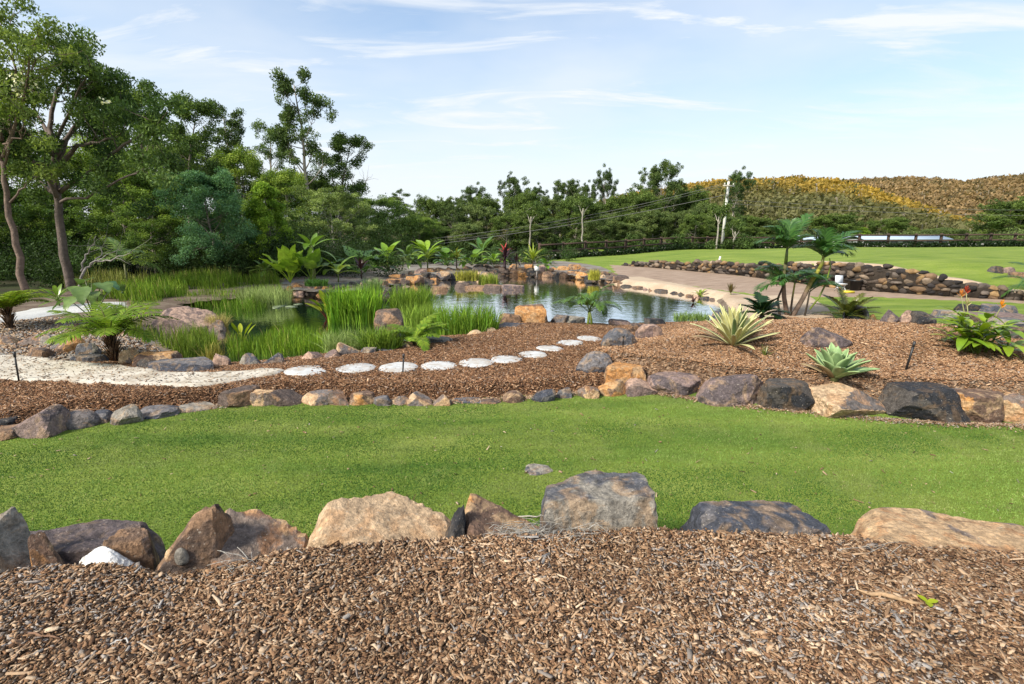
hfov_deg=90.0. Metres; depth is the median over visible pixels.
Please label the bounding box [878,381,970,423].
boulder
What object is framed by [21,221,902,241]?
hill
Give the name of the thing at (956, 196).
distant hill woodland
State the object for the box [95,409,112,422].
rock
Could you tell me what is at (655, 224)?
leafy tree
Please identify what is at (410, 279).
rock
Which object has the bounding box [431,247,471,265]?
elephant ear
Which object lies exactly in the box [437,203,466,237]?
gum tree
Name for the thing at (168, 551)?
stone
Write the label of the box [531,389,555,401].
rock
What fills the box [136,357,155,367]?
rock
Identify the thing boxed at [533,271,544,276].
rock
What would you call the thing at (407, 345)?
rock
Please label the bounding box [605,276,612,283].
rock
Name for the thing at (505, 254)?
purple cordyline
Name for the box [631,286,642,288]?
rock
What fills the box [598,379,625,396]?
rock
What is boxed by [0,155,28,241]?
leafy tree
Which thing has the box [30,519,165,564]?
boulder
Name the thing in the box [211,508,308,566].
boulder
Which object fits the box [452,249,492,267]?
elephant ear
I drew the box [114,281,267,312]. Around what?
reeds
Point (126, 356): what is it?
rock
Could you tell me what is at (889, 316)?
rock
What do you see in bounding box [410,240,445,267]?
gold ginger
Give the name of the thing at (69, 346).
rock
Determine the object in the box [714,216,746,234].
gum tree
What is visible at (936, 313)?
rock
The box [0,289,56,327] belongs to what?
tree fern
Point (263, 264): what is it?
leafy shrub
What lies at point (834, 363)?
blue agave
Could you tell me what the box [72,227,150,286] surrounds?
dead branch
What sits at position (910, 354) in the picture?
garden light
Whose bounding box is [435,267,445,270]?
rock
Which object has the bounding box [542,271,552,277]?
rock
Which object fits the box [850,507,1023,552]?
boulder
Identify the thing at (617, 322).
rock
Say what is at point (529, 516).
twig
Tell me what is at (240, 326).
canna
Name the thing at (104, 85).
tree
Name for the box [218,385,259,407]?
rock
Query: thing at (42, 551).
boulder
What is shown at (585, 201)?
slim tree
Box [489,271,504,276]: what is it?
rock
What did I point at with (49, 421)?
rock
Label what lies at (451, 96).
sky
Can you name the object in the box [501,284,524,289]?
rock
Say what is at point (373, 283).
grass clump
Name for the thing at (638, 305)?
pond water
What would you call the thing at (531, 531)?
dry straw
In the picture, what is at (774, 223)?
leafy tree
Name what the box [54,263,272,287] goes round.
reeds
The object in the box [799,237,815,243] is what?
shed
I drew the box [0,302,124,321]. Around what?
concrete path
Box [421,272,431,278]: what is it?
rock
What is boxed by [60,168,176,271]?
leafy tree
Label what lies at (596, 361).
boulder
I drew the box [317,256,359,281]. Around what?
banana plant
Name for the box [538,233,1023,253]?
timber fence
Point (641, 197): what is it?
leafy tree
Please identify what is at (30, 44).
slender tree
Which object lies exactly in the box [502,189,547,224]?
leafy tree
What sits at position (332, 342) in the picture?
grass clump
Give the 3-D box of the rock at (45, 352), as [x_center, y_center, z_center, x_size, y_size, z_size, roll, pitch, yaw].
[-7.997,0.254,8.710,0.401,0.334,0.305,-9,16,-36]
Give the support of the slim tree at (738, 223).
on the ground at (972, 263)
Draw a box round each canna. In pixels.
[231,322,255,341]
[305,290,326,318]
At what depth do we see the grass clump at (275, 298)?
16.30 m
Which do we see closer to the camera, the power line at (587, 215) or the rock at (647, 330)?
the rock at (647, 330)
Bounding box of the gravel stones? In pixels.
[0,316,160,360]
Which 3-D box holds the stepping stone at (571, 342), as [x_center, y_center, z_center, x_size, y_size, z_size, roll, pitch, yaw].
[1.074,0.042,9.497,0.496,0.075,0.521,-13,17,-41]
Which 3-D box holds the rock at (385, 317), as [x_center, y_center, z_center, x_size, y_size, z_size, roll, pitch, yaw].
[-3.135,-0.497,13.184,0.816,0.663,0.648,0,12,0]
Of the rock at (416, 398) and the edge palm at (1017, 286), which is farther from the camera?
the edge palm at (1017, 286)
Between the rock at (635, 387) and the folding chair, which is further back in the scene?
the folding chair
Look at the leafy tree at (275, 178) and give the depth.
31.40 m
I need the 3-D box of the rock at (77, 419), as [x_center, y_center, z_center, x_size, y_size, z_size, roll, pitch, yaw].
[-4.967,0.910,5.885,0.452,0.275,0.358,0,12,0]
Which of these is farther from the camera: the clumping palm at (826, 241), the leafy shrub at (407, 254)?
the leafy shrub at (407, 254)
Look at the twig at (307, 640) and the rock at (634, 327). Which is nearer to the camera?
the twig at (307, 640)
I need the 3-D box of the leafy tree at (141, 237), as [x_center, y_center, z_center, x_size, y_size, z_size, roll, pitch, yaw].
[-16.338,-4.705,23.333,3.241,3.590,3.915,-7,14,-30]
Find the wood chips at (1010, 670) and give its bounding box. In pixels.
[0,525,1023,683]
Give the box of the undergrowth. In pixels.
[0,184,1023,287]
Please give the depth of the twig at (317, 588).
2.37 m
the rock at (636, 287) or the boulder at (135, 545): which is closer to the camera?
the boulder at (135, 545)
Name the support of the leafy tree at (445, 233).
on the forest floor
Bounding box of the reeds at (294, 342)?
[223,321,340,357]
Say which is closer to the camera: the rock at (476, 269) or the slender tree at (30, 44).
the slender tree at (30, 44)
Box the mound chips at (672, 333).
[594,316,1023,398]
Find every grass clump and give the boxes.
[191,341,235,360]
[198,311,232,327]
[225,283,295,306]
[301,326,364,352]
[305,277,328,286]
[356,277,384,292]
[453,269,485,280]
[478,273,500,283]
[586,269,601,279]
[672,310,710,321]
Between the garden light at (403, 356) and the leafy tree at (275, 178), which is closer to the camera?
the garden light at (403, 356)
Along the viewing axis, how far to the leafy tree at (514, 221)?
48.82 m
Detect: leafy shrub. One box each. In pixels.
[39,284,77,305]
[247,260,280,275]
[392,245,425,268]
[483,252,508,266]
[537,258,556,270]
[689,289,705,296]
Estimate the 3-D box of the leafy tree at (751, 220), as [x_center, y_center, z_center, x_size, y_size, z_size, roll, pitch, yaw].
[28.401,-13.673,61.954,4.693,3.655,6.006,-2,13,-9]
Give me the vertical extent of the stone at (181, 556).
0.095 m
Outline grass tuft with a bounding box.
[760,345,774,355]
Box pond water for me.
[146,276,720,361]
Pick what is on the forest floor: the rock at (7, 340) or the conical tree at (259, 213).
the conical tree at (259, 213)
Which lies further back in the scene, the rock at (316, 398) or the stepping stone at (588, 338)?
the stepping stone at (588, 338)
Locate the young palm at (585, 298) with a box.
[552,284,622,324]
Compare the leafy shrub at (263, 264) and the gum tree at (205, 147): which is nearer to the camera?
the leafy shrub at (263, 264)
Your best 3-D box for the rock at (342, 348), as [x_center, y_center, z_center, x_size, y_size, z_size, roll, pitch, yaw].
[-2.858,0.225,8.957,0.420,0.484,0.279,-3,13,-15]
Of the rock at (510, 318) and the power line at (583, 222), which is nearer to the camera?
the rock at (510, 318)
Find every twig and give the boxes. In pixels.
[25,632,61,638]
[291,632,330,649]
[305,582,328,591]
[518,515,540,517]
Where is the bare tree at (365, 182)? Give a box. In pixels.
[349,167,373,207]
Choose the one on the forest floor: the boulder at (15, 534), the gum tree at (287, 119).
the gum tree at (287, 119)
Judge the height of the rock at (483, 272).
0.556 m
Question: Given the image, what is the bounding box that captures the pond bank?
[277,260,610,291]
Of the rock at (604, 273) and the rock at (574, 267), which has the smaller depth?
the rock at (604, 273)
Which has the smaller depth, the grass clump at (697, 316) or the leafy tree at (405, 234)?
the grass clump at (697, 316)
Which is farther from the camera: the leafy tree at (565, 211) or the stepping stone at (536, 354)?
the leafy tree at (565, 211)
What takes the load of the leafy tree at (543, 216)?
on the ground at (972, 263)
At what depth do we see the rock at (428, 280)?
23.28 m
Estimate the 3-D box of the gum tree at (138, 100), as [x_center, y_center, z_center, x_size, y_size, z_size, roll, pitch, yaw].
[-18.882,-8.341,26.154,4.776,9.645,3.903,10,16,37]
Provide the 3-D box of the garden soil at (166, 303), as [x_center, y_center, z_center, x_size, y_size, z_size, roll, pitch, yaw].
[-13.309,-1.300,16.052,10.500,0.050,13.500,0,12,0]
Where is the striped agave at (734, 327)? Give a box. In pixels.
[690,304,780,349]
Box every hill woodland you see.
[487,174,1023,239]
[840,173,1023,220]
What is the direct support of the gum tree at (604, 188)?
on the forest floor
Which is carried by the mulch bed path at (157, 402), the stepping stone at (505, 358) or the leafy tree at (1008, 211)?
the stepping stone at (505, 358)
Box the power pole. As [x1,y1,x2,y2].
[721,181,734,243]
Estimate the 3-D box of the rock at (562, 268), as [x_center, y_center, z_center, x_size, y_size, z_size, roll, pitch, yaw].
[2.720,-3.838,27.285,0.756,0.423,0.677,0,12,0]
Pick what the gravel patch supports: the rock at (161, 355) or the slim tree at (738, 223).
the rock at (161, 355)
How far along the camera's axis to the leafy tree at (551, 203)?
57.84 m
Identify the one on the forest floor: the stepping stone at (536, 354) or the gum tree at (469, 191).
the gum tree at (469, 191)
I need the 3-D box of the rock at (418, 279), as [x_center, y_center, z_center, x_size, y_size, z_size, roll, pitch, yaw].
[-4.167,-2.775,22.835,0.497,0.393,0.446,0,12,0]
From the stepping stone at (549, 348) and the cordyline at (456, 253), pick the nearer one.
the stepping stone at (549, 348)
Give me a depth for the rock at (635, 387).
6.90 m
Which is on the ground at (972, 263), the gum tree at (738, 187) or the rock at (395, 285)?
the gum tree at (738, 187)
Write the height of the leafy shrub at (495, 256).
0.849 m
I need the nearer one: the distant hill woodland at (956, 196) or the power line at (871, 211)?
the power line at (871, 211)
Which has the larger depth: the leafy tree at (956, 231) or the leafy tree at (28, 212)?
the leafy tree at (956, 231)
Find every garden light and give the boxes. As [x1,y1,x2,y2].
[12,351,19,380]
[402,354,404,371]
[905,341,915,369]
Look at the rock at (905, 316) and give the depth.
8.26 m
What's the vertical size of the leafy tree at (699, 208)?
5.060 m
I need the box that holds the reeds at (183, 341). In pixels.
[125,317,221,357]
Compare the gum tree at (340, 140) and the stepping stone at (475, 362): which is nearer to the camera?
the stepping stone at (475, 362)
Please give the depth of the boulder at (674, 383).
6.96 m
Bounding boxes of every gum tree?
[1,59,77,255]
[70,110,136,235]
[82,77,171,271]
[146,90,228,230]
[159,133,236,208]
[192,98,251,199]
[249,118,288,202]
[266,66,338,212]
[308,130,374,246]
[323,184,374,231]
[389,188,414,250]
[430,196,465,227]
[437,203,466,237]
[460,182,488,221]
[497,172,530,211]
[524,182,549,222]
[539,217,570,242]
[549,178,584,234]
[582,179,598,203]
[592,163,618,212]
[630,159,686,212]
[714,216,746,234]
[723,167,756,216]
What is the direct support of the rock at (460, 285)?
in the pond water
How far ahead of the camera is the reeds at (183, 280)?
18.77 m
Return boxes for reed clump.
[314,283,394,323]
[343,323,413,349]
[382,282,439,313]
[398,299,449,329]
[427,301,509,335]
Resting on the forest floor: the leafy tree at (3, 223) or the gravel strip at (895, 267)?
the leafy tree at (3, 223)
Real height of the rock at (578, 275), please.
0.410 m
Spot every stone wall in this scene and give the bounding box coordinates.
[621,259,781,279]
[777,261,1023,300]
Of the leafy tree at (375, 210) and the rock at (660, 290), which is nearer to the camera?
the rock at (660, 290)
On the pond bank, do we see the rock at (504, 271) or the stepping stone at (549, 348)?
the rock at (504, 271)
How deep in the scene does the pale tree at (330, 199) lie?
30.77 m
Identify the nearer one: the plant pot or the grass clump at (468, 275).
the plant pot
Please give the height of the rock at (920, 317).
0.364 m
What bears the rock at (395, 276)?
on the pond bank
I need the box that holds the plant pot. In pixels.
[848,279,862,290]
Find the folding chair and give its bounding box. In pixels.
[834,275,845,290]
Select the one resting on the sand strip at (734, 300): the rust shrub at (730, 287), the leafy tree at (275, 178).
the rust shrub at (730, 287)
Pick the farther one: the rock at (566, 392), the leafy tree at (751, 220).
the leafy tree at (751, 220)
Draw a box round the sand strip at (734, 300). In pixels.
[613,277,834,318]
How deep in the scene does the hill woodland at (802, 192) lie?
186.88 m
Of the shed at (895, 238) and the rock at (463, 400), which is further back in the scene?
the shed at (895, 238)
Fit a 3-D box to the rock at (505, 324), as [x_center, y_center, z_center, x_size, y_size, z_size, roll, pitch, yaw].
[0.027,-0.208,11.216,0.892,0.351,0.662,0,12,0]
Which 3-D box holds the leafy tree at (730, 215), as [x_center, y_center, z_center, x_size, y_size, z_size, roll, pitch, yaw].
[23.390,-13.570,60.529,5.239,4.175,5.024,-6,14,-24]
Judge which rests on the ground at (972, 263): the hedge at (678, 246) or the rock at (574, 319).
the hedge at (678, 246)
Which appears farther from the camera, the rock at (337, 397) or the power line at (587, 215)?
the power line at (587, 215)
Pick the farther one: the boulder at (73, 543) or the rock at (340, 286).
the rock at (340, 286)
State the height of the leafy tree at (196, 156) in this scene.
7.710 m
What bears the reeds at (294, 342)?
in the pond water
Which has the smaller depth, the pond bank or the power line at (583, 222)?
the pond bank
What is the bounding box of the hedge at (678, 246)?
[540,239,1023,259]
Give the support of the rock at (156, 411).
on the mulch bed path at (157, 402)
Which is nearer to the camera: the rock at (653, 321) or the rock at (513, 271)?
the rock at (653, 321)
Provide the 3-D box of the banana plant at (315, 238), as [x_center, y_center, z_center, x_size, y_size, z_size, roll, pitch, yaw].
[-7.765,-3.328,20.024,1.675,1.831,1.653,4,13,18]
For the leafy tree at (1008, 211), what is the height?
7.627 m
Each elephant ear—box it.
[52,277,125,320]
[259,244,307,282]
[277,247,335,278]
[332,245,392,273]
[363,252,400,273]
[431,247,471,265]
[433,254,457,264]
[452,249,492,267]
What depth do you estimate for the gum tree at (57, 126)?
32.94 m
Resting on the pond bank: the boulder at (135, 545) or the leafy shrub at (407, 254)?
the leafy shrub at (407, 254)
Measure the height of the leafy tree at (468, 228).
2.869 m
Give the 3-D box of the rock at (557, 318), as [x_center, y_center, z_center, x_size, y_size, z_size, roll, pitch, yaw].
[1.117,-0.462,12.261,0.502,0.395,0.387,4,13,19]
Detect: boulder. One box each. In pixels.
[0,506,30,572]
[28,532,64,565]
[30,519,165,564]
[79,546,144,568]
[103,527,159,570]
[155,504,234,574]
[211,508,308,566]
[306,491,450,547]
[444,505,465,538]
[465,493,542,535]
[540,470,657,533]
[576,351,611,372]
[604,362,646,382]
[647,371,700,394]
[679,500,830,534]
[696,374,763,406]
[756,378,814,411]
[807,382,885,417]
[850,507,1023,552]
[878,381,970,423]
[955,388,1004,422]
[1003,392,1023,423]
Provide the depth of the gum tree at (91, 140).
33.47 m
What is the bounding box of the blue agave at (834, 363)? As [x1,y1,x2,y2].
[801,342,878,382]
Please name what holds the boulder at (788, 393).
on the mulch mound
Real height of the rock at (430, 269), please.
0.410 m
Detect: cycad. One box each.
[739,291,790,318]
[811,288,882,319]
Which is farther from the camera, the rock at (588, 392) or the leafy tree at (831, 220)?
the leafy tree at (831, 220)
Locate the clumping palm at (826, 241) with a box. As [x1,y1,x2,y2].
[752,212,861,315]
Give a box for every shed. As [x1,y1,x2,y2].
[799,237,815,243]
[842,236,953,243]
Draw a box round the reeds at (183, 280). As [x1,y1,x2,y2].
[98,267,282,305]
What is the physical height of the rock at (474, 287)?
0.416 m
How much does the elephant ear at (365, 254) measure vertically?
1.210 m
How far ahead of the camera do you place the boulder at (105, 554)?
2.66 m
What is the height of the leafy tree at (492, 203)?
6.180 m
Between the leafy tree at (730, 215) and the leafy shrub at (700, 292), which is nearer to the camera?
the leafy shrub at (700, 292)
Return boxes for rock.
[0,336,18,344]
[0,415,19,425]
[0,424,17,440]
[11,404,69,438]
[17,335,40,345]
[27,347,54,357]
[39,334,54,345]
[54,336,85,352]
[66,409,100,429]
[69,354,108,362]
[75,343,101,354]
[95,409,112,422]
[110,404,143,424]
[118,349,138,363]
[132,351,182,365]
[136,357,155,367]
[140,405,179,419]
[148,356,213,371]
[149,306,219,333]
[179,401,216,412]
[206,319,225,331]
[212,354,230,365]
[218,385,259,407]
[239,353,259,364]
[250,389,273,405]
[263,352,284,363]
[269,389,302,406]
[292,283,302,290]
[293,290,305,293]
[301,351,322,358]
[301,389,332,405]
[324,349,339,357]
[327,389,348,405]
[333,285,344,289]
[336,342,359,354]
[349,390,374,405]
[361,347,377,352]
[373,395,391,405]
[374,308,405,325]
[378,280,388,286]
[382,286,394,292]
[386,278,399,286]
[388,274,402,277]
[391,284,401,288]
[392,396,408,405]
[399,278,409,284]
[400,340,412,347]
[406,276,414,283]
[407,391,431,405]
[414,268,426,273]
[414,275,424,283]
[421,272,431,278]
[424,278,434,282]
[427,268,434,271]
[427,336,451,343]
[430,273,438,278]
[431,286,447,290]
[432,394,450,405]
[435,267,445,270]
[436,271,450,280]
[448,273,455,279]
[454,283,469,288]
[455,397,480,403]
[465,285,483,288]
[467,330,481,334]
[472,267,485,273]
[478,271,489,276]
[481,398,500,403]
[482,284,501,289]
[484,264,493,268]
[486,327,495,330]
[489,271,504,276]
[498,268,508,274]
[499,313,520,323]
[499,322,522,327]
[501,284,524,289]
[502,390,524,402]
[508,267,517,275]
[514,304,547,322]
[517,268,526,275]
[524,264,533,268]
[526,268,539,276]
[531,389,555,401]
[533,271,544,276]
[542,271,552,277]
[550,314,568,322]
[552,271,559,277]
[556,266,569,269]
[556,387,571,398]
[559,271,569,277]
[566,316,584,322]
[567,271,577,276]
[568,264,580,269]
[575,271,589,279]
[577,385,598,398]
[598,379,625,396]
[600,271,609,274]
[601,328,636,346]
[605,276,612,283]
[608,319,630,324]
[613,275,628,282]
[624,378,658,396]
[628,323,640,331]
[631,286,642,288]
[635,324,661,338]
[644,318,664,323]
[654,289,667,291]
[711,310,727,319]
[799,327,852,348]
[879,309,900,322]
[899,310,911,321]
[910,311,936,324]
[930,309,962,318]
[953,304,980,310]
[965,311,1023,322]
[978,304,1017,312]
[981,317,1023,327]
[987,266,1003,273]
[1003,267,1015,272]
[1008,272,1023,278]
[1009,324,1023,338]
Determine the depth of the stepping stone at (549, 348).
9.03 m
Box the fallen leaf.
[917,595,937,606]
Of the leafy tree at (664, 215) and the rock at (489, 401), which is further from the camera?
the leafy tree at (664, 215)
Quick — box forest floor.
[0,241,956,295]
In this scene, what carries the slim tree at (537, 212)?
on the forest floor
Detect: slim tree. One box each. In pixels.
[515,201,544,244]
[565,195,594,241]
[707,202,732,248]
[719,212,746,248]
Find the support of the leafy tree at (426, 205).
on the forest floor
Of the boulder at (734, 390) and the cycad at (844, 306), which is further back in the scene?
the cycad at (844, 306)
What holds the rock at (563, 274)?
on the pond bank
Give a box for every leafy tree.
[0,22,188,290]
[0,127,80,246]
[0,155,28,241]
[0,183,106,255]
[26,134,134,245]
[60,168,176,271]
[101,138,217,261]
[103,198,185,275]
[202,144,270,227]
[212,196,284,255]
[251,167,333,246]
[274,170,343,241]
[330,207,391,250]
[348,194,416,249]
[394,214,426,246]
[397,215,448,249]
[403,210,434,220]
[413,194,446,238]
[415,218,451,247]
[448,222,492,245]
[460,202,497,238]
[465,194,505,240]
[488,213,529,247]
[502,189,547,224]
[502,208,527,242]
[511,223,556,246]
[521,204,552,239]
[540,195,563,238]
[553,196,599,239]
[554,192,592,240]
[573,217,620,244]
[584,210,624,237]
[594,193,637,245]
[610,221,645,241]
[612,187,667,244]
[623,208,672,238]
[636,213,667,239]
[659,210,692,244]
[663,183,721,239]
[671,189,696,234]
[676,212,714,244]
[687,201,720,241]
[696,227,741,244]
[705,211,734,244]
[730,213,771,235]
[738,226,772,236]
[757,218,801,243]
[806,212,870,239]
[867,216,919,233]
[914,227,977,241]
[963,198,1023,237]
[1008,196,1023,223]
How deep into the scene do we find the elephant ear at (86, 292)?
10.39 m
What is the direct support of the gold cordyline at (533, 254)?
on the pond bank
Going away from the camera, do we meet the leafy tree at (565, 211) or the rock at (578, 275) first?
the rock at (578, 275)
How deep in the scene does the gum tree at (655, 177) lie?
57.07 m
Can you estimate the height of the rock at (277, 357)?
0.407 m
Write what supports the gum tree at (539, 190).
on the forest floor
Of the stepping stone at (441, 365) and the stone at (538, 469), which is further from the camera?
the stepping stone at (441, 365)
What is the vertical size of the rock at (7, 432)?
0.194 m
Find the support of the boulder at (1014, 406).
on the mulch mound
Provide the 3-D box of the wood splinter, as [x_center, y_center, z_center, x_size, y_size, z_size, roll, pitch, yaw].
[1.716,1.153,2.319,0.250,0.032,0.035,5,14,23]
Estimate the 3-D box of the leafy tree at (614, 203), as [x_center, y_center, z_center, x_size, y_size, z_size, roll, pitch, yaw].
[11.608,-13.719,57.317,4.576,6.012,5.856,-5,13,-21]
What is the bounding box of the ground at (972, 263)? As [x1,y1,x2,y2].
[0,241,1023,550]
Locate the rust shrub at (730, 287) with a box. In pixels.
[726,282,735,294]
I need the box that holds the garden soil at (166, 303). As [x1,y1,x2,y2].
[0,280,281,327]
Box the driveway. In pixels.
[610,265,1023,303]
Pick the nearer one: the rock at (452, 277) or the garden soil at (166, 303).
the garden soil at (166, 303)
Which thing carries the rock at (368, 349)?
on the mulch bed path at (157, 402)
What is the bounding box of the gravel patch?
[2,319,172,359]
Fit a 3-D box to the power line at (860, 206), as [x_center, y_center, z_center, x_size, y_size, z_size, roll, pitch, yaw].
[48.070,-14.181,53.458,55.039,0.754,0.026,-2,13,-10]
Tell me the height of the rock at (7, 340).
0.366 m
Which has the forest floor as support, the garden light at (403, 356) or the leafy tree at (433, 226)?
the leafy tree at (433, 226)
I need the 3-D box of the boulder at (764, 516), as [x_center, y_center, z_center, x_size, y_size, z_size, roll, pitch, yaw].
[1.480,1.335,3.146,1.030,0.671,0.450,0,12,0]
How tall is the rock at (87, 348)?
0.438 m
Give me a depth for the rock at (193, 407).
6.38 m
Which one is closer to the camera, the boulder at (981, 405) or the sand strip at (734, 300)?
the boulder at (981, 405)
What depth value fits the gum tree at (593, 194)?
61.39 m
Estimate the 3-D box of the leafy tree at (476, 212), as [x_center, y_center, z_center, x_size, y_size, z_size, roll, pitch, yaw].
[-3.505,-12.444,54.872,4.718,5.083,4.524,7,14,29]
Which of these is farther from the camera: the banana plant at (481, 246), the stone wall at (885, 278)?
the banana plant at (481, 246)
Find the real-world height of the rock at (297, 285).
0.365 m
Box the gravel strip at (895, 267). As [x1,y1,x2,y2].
[795,261,1023,292]
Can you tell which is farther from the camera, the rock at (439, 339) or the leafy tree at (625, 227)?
the leafy tree at (625, 227)
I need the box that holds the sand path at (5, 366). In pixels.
[0,352,283,387]
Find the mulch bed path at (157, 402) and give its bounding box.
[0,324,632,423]
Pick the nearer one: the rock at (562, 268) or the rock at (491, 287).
the rock at (491, 287)
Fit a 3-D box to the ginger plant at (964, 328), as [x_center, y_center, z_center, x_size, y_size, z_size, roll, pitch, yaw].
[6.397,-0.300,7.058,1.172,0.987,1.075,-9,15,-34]
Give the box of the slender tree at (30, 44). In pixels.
[0,0,106,293]
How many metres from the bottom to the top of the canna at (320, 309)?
0.814 m
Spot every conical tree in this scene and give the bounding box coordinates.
[244,180,297,271]
[852,227,871,234]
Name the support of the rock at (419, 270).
on the pond bank
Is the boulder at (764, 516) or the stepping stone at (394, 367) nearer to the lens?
the boulder at (764, 516)
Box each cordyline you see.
[350,257,369,278]
[448,247,465,267]
[491,243,514,268]
[512,253,524,268]
[523,244,542,268]
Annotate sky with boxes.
[0,0,1023,218]
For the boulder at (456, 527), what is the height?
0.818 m
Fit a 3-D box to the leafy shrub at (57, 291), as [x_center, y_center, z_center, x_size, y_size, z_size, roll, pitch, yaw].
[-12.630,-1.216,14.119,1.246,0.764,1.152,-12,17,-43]
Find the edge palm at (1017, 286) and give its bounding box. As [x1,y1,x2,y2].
[993,262,1023,296]
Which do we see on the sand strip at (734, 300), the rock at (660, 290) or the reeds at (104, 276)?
the rock at (660, 290)
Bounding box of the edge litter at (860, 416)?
[0,391,1023,521]
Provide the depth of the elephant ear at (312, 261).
19.02 m
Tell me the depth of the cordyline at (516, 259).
25.68 m
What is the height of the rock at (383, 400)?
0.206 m
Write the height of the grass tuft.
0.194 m
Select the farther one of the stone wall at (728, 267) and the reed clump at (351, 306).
the stone wall at (728, 267)
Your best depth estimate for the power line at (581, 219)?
47.59 m
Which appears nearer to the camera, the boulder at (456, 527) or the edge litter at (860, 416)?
the boulder at (456, 527)
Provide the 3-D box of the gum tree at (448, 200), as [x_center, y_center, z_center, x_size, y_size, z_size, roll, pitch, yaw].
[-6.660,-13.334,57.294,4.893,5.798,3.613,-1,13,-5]
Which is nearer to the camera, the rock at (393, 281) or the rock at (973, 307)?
the rock at (973, 307)
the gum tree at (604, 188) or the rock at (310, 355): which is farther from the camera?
the gum tree at (604, 188)
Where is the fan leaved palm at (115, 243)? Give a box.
[87,237,161,282]
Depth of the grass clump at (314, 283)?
18.09 m
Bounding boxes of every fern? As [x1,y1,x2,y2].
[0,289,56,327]
[34,301,179,360]
[385,312,448,351]
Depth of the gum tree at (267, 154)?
41.67 m
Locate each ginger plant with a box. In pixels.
[928,285,1023,356]
[969,326,1023,356]
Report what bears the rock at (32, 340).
on the gravel patch
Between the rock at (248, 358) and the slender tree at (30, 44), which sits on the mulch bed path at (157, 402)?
the rock at (248, 358)
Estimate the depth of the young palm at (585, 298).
11.54 m
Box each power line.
[378,184,727,246]
[400,194,726,248]
[413,183,723,240]
[729,203,1023,215]
[736,200,974,209]
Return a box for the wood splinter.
[858,589,923,604]
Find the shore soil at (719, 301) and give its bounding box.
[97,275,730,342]
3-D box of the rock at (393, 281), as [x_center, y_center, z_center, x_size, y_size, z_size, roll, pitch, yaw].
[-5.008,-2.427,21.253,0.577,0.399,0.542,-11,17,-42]
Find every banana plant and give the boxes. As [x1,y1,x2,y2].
[289,233,336,280]
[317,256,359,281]
[374,241,400,270]
[468,236,502,263]
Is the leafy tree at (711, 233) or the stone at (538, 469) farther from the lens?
the leafy tree at (711, 233)
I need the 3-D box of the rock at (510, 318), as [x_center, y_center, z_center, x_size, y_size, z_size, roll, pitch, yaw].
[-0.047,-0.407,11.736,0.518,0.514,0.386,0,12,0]
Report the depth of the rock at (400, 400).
6.56 m
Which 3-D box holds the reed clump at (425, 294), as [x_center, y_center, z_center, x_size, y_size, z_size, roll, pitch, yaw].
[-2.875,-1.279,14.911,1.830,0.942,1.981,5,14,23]
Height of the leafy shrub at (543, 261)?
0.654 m
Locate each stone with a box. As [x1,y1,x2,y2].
[165,548,171,559]
[174,548,188,565]
[284,365,325,376]
[335,363,375,373]
[379,362,417,372]
[421,361,458,370]
[459,358,493,367]
[491,355,521,363]
[519,351,546,357]
[524,463,552,475]
[536,345,562,350]
[558,340,582,345]
[577,336,600,340]
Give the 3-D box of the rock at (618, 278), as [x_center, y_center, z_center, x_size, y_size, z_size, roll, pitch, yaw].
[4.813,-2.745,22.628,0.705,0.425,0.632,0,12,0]
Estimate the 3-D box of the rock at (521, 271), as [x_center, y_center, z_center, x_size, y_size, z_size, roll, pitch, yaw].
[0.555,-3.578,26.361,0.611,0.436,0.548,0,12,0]
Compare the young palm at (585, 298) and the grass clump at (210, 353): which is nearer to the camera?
the grass clump at (210, 353)
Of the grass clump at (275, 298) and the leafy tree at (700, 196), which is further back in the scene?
the leafy tree at (700, 196)
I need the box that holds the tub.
[842,305,868,319]
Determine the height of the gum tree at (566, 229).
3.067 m
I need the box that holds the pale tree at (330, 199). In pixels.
[281,184,379,257]
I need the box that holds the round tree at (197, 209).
[150,166,261,265]
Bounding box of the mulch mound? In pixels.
[596,321,1023,399]
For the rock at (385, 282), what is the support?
on the pond bank
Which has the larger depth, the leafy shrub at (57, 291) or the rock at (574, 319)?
the leafy shrub at (57, 291)
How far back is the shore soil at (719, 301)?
18.66 m
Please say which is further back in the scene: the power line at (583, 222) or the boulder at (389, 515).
the power line at (583, 222)
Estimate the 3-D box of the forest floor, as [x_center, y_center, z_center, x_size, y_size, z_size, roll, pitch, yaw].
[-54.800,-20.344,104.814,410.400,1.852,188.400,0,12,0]
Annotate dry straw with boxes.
[209,514,900,585]
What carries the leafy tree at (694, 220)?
on the ground at (972, 263)
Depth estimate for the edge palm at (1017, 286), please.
16.15 m
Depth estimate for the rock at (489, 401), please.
6.62 m
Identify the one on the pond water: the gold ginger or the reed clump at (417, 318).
the reed clump at (417, 318)

